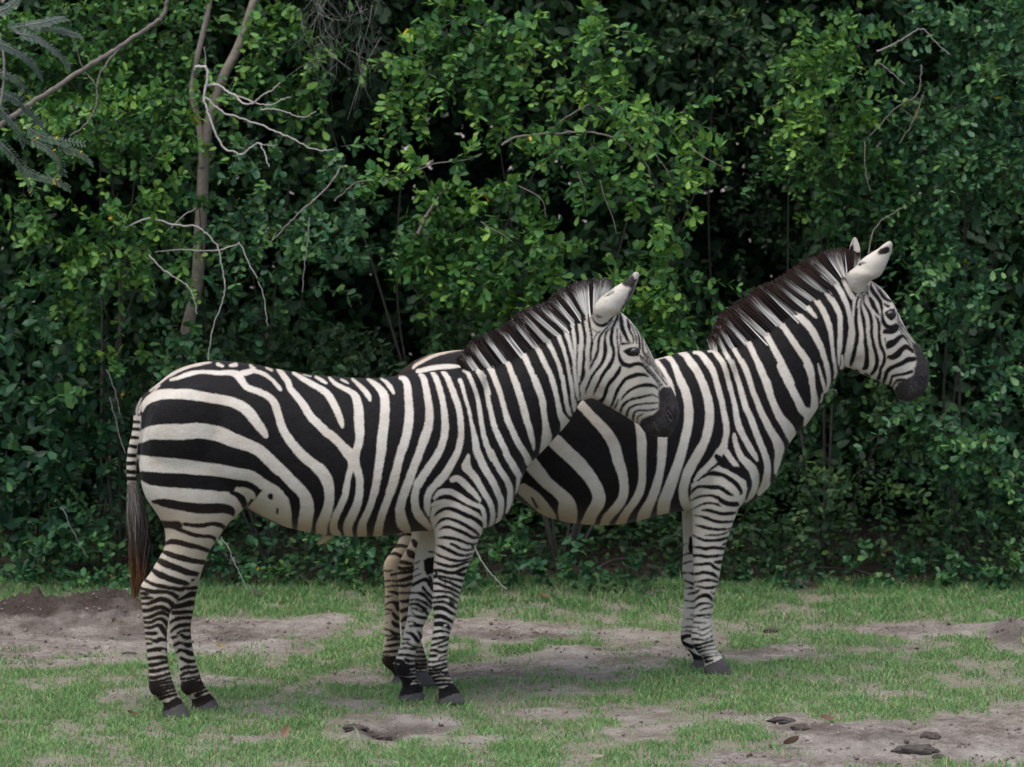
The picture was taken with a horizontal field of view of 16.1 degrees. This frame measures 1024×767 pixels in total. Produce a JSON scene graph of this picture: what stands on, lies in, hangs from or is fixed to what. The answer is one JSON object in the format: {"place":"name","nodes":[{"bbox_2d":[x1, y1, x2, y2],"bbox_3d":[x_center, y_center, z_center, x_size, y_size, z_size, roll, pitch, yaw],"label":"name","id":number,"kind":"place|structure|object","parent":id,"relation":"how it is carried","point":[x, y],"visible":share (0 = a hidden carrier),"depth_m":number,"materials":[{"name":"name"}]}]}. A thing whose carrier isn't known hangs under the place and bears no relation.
{"place":"outdoors","nodes":[
{"label":"outdoors","id":0,"kind":"place"},
{"bbox_2d":[0,126,1023,766],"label":"ground","id":1,"kind":"structure","parent":0,"point":[90,624],"depth_m":15.08,"materials":[{"name":"soil"}]},
{"bbox_2d":[0,484,147,590],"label":"shrub","id":2,"kind":"object","parent":1,"relation":"on","point":[62,571],"visible":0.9,"depth_m":17.52,"materials":[{"name":"green plant"}]},
{"bbox_2d":[62,508,88,557],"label":"bare stem","id":3,"kind":"object","parent":1,"relation":"on","point":[73,531],"visible":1,"depth_m":17.10,"materials":[{"name":"grey wood"}]},
{"bbox_2d":[0,268,156,574],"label":"shrub","id":4,"kind":"object","parent":1,"relation":"on","point":[72,452],"visible":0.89,"depth_m":17.68,"materials":[{"name":"green plant"}]},
{"bbox_2d":[0,61,229,573],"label":"shrub","id":5,"kind":"object","parent":1,"relation":"on","point":[90,255],"visible":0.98,"depth_m":17.26,"materials":[{"name":"green plant"}]},
{"bbox_2d":[106,370,119,412],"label":"bare stem","id":6,"kind":"object","parent":5,"relation":"hanging from","point":[115,390],"visible":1,"depth_m":17.05,"materials":[{"name":"grey wood"}]},
{"bbox_2d":[110,397,125,453],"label":"bare stem","id":7,"kind":"object","parent":5,"relation":"attached to","point":[117,425],"visible":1,"depth_m":17.07,"materials":[{"name":"grey wood"}]},
{"bbox_2d":[148,255,196,313],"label":"dead branch","id":8,"kind":"object","parent":5,"relation":"attached to","point":[174,277],"visible":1,"depth_m":17.02,"materials":[{"name":"grey wood"}]},
{"bbox_2d":[125,208,267,360],"bbox_3d":[-1.483,-0.468,17.066,0.678,0.718,0.109,0,4,0],"label":"dead branch","id":9,"kind":"object","parent":5,"relation":"attached to","point":[175,224],"visible":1,"depth_m":17.06,"materials":[{"name":"grey wood"}]},
{"bbox_2d":[123,651,136,654],"bbox_3d":[-1.618,1.147,15.359,0.069,0.027,0.044,0,4,0],"label":"soil clod","id":10,"kind":"object","parent":1,"relation":"on","point":[128,652],"visible":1,"depth_m":15.35,"materials":[{"name":"soil"}]},
{"bbox_2d":[0,0,277,560],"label":"shrub","id":11,"kind":"object","parent":1,"relation":"on","point":[134,22],"visible":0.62,"depth_m":17.83,"materials":[{"name":"green plant"}]},
{"bbox_2d":[221,537,247,590],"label":"bare stem","id":12,"kind":"object","parent":1,"relation":"on","point":[234,561],"visible":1,"depth_m":17.11,"materials":[{"name":"grey wood"}]},
{"bbox_2d":[248,589,263,597],"bbox_3d":[-1.207,0.997,17.116,0.072,0.058,0.063,-2,5,-24],"label":"soil clod","id":13,"kind":"object","parent":1,"relation":"on","point":[256,593],"visible":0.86,"depth_m":17.10,"materials":[{"name":"soil"}]},
{"bbox_2d":[151,516,388,585],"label":"shrub","id":14,"kind":"object","parent":1,"relation":"on","point":[365,554],"visible":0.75,"depth_m":17.55,"materials":[{"name":"green plant"}]},
{"bbox_2d":[103,87,437,565],"bbox_3d":[-1.113,-0.198,17.429,1.224,2.446,1.338,-4,6,-44],"label":"shrub","id":15,"kind":"object","parent":1,"relation":"on","point":[341,240],"visible":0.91,"depth_m":17.40,"materials":[{"name":"green plant"}]},
{"bbox_2d":[271,166,340,291],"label":"bare stem","id":16,"kind":"object","parent":15,"relation":"attached to","point":[309,218],"visible":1,"depth_m":16.97,"materials":[{"name":"grey wood"}]},
{"bbox_2d":[281,724,289,737],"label":"fallen leaf","id":17,"kind":"object","parent":1,"relation":"on","point":[285,730],"visible":1,"depth_m":13.30,"materials":[{"name":"brown plant"}]},
{"bbox_2d":[105,275,488,564],"bbox_3d":[-1.049,0.210,17.873,1.991,1.572,0.877,1,4,11],"label":"shrub","id":18,"kind":"object","parent":1,"relation":"on","point":[340,348],"visible":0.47,"depth_m":17.80,"materials":[{"name":"green plant"}]},
{"bbox_2d":[342,723,368,731],"bbox_3d":[-0.577,1.276,13.399,0.100,0.040,0.066,0,4,0],"label":"soil clod","id":19,"kind":"object","parent":1,"relation":"on","point":[348,727],"visible":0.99,"depth_m":13.38,"materials":[{"name":"soil"}]},
{"bbox_2d":[372,733,391,740],"bbox_3d":[-0.478,1.305,13.358,0.078,0.039,0.058,0,4,0],"label":"soil clod","id":20,"kind":"object","parent":1,"relation":"on","point":[382,736],"visible":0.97,"depth_m":13.34,"materials":[{"name":"brown soil"}]},
{"bbox_2d":[124,272,678,717],"bbox_3d":[-0.411,0.421,13.990,2.173,1.697,0.600,-1,4,-12],"label":"zebra","id":21,"kind":"object","parent":1,"relation":"on","point":[440,461],"visible":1,"depth_m":13.77,"materials":[{"name":"multicoloured"}]},
{"bbox_2d":[211,0,672,364],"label":"shrub","id":22,"kind":"object","parent":1,"relation":"on","point":[604,75],"visible":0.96,"depth_m":17.29,"materials":[{"name":"green plant"}]},
{"bbox_2d":[0,0,1023,566],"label":"thicket","id":23,"kind":"object","parent":1,"relation":"on","point":[652,78],"visible":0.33,"depth_m":19.85,"materials":[{"name":"green plant"}]},
{"bbox_2d":[0,565,1023,766],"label":"grass","id":24,"kind":"structure","parent":1,"relation":"on","point":[880,608],"depth_m":14.57,"materials":[{"name":"green plant"}]},
{"bbox_2d":[475,548,505,588],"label":"dead branch","id":25,"kind":"object","parent":24,"relation":"on","point":[487,568],"visible":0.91,"depth_m":17.07,"materials":[{"name":"grey wood"}]},
{"bbox_2d":[1,0,1022,496],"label":"thicket","id":26,"kind":"object","parent":1,"relation":"on","point":[413,206],"visible":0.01,"depth_m":21.69,"materials":[{"name":"green plant"}]},
{"bbox_2d":[0,447,1023,596],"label":"undergrowth","id":27,"kind":"object","parent":1,"relation":"on","point":[668,551],"visible":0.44,"depth_m":18.02,"materials":[{"name":"green plant"}]},
{"bbox_2d":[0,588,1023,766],"bbox_3d":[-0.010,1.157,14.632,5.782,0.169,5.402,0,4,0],"label":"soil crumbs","id":28,"kind":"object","parent":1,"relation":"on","point":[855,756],"visible":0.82,"depth_m":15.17,"materials":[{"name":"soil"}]},
{"bbox_2d":[352,89,742,576],"bbox_3d":[0.255,-0.169,17.108,1.776,2.436,1.142,1,5,18],"label":"shrub","id":29,"kind":"object","parent":1,"relation":"on","point":[663,303],"visible":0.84,"depth_m":16.92,"materials":[{"name":"green plant"}]},
{"bbox_2d":[334,153,480,200],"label":"bare stem","id":30,"kind":"object","parent":29,"relation":"attached to","point":[403,175],"visible":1,"depth_m":16.85,"materials":[{"name":"grey plant"}]},
{"bbox_2d":[416,183,449,234],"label":"bare stem","id":31,"kind":"object","parent":29,"relation":"attached to","point":[420,228],"visible":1,"depth_m":17.13,"materials":[{"name":"grey plant"}]},
{"bbox_2d":[501,104,650,179],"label":"bare stem","id":32,"kind":"object","parent":29,"relation":"attached to","point":[514,137],"visible":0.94,"depth_m":16.78,"materials":[{"name":"grey plant"}]},
{"bbox_2d":[464,508,727,588],"bbox_3d":[0.312,0.797,17.655,1.386,0.439,0.731,-2,5,-26],"label":"shrub","id":33,"kind":"object","parent":1,"relation":"on","point":[521,541],"visible":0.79,"depth_m":17.50,"materials":[{"name":"green plant"}]},
{"bbox_2d":[588,754,603,757],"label":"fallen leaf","id":34,"kind":"object","parent":1,"relation":"on","point":[595,755],"visible":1,"depth_m":12.85,"materials":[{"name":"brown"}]},
{"bbox_2d":[175,0,1019,369],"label":"tree","id":35,"kind":"object","parent":1,"relation":"on","point":[205,132],"visible":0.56,"depth_m":17.69,"materials":[{"name":"brown plant"}]},
{"bbox_2d":[0,0,93,196],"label":"feathery branch","id":36,"kind":"object","parent":35,"relation":"attached to","point":[23,107],"visible":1,"depth_m":16.27,"materials":[{"name":"green plant"}]},
{"bbox_2d":[0,0,168,136],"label":"dead branch","id":37,"kind":"object","parent":35,"relation":"attached to","point":[62,83],"visible":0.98,"depth_m":16.93,"materials":[{"name":"grey wood"}]},
{"bbox_2d":[193,47,333,166],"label":"dead branch","id":38,"kind":"object","parent":35,"relation":"attached to","point":[206,85],"visible":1,"depth_m":17.04,"materials":[{"name":"grey wood"}]},
{"bbox_2d":[284,0,435,119],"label":"hanging moss","id":39,"kind":"object","parent":35,"relation":"hanging from","point":[331,54],"visible":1,"depth_m":16.12,"materials":[{"name":"plant"}]},
{"bbox_2d":[382,237,928,686],"bbox_3d":[0.579,0.322,14.684,2.322,1.808,0.601,-1,4,-12],"label":"zebra","id":40,"kind":"object","parent":1,"relation":"on","point":[751,386],"visible":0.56,"depth_m":14.60,"materials":[{"name":"multicoloured"}]},
{"bbox_2d":[628,5,869,530],"bbox_3d":[1.159,-0.517,18.870,1.177,2.868,1.612,2,5,22],"label":"shrub","id":41,"kind":"object","parent":1,"relation":"on","point":[739,109],"visible":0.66,"depth_m":19.05,"materials":[{"name":"green plant"}]},
{"bbox_2d":[763,627,779,632],"bbox_3d":[1.145,1.094,16.028,0.078,0.032,0.066,0,4,0],"label":"soil clod","id":42,"kind":"object","parent":1,"relation":"on","point":[770,629],"visible":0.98,"depth_m":16.01,"materials":[{"name":"soil"}]},
{"bbox_2d":[766,716,795,724],"bbox_3d":[1.013,1.270,13.665,0.116,0.031,0.050,0,4,0],"label":"bark chunk","id":43,"kind":"object","parent":1,"relation":"on","point":[783,720],"visible":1,"depth_m":13.65,"materials":[{"name":"grey wood"}]},
{"bbox_2d":[783,735,798,743],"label":"fallen leaf","id":44,"kind":"object","parent":1,"relation":"on","point":[792,739],"visible":1,"depth_m":13.04,"materials":[{"name":"brown plant"}]},
{"bbox_2d":[789,723,809,730],"bbox_3d":[1.069,1.284,13.482,0.063,0.044,0.057,-3,5,-31],"label":"soil clod","id":45,"kind":"object","parent":1,"relation":"on","point":[800,726],"visible":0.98,"depth_m":13.47,"materials":[{"name":"soil"}]},
{"bbox_2d":[792,578,810,588],"bbox_3d":[1.393,0.974,17.441,0.094,0.076,0.066,0,4,0],"label":"soil clod","id":46,"kind":"object","parent":1,"relation":"on","point":[808,583],"visible":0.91,"depth_m":17.42,"materials":[{"name":"soil"}]},
{"bbox_2d":[727,6,925,564],"bbox_3d":[1.539,-0.414,17.678,0.966,2.833,1.062,2,5,29],"label":"shrub","id":47,"kind":"object","parent":1,"relation":"on","point":[799,104],"visible":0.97,"depth_m":17.58,"materials":[{"name":"green plant"}]},
{"bbox_2d":[820,714,833,719],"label":"fallen leaf","id":48,"kind":"object","parent":1,"relation":"on","point":[826,716],"visible":1,"depth_m":13.66,"materials":[{"name":"brown plant"}]},
{"bbox_2d":[727,378,993,577],"bbox_3d":[1.681,0.421,17.860,1.317,1.153,0.889,0,4,0],"label":"shrub","id":49,"kind":"object","parent":1,"relation":"on","point":[835,478],"visible":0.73,"depth_m":17.72,"materials":[{"name":"green plant"}]},
{"bbox_2d":[727,528,1023,591],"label":"shrub","id":50,"kind":"object","parent":1,"relation":"on","point":[912,561],"visible":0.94,"depth_m":17.44,"materials":[{"name":"green plant"}]},
{"bbox_2d":[891,744,940,755],"bbox_3d":[1.449,1.321,13.031,0.182,0.057,0.099,0,4,-6],"label":"bark chunk","id":51,"kind":"object","parent":1,"relation":"on","point":[922,749],"visible":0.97,"depth_m":13.00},
{"bbox_2d":[810,0,1023,550],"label":"shrub","id":52,"kind":"object","parent":1,"relation":"on","point":[995,68],"visible":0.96,"depth_m":17.62,"materials":[{"name":"green plant"}]},
{"bbox_2d":[864,142,904,252],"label":"bare stem","id":53,"kind":"object","parent":52,"relation":"attached to","point":[870,190],"visible":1,"depth_m":16.89,"materials":[{"name":"grey plant"}]},
{"bbox_2d":[869,65,924,143],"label":"dead branch","id":54,"kind":"object","parent":52,"relation":"attached to","point":[904,102],"visible":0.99,"depth_m":17.27,"materials":[{"name":"grey wood"}]},
{"bbox_2d":[875,28,949,83],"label":"dead branch","id":55,"kind":"object","parent":52,"relation":"attached to","point":[901,40],"visible":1,"depth_m":17.12,"materials":[{"name":"grey wood"}]},
{"bbox_2d":[919,732,940,738],"bbox_3d":[1.532,1.295,13.287,0.080,0.042,0.060,0,4,0],"label":"soil clod","id":56,"kind":"object","parent":1,"relation":"on","point":[931,735],"visible":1,"depth_m":13.27,"materials":[{"name":"soil"}]},
{"bbox_2d":[853,243,1023,574],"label":"shrub","id":57,"kind":"object","parent":1,"relation":"on","point":[962,452],"visible":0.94,"depth_m":17.49,"materials":[{"name":"green plant"}]},
{"bbox_2d":[932,754,944,758],"bbox_3d":[1.521,1.331,12.931,0.041,0.028,0.064,4,6,44],"label":"bark chunk","id":58,"kind":"object","parent":1,"relation":"on","point":[938,756],"visible":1,"depth_m":12.91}
]}

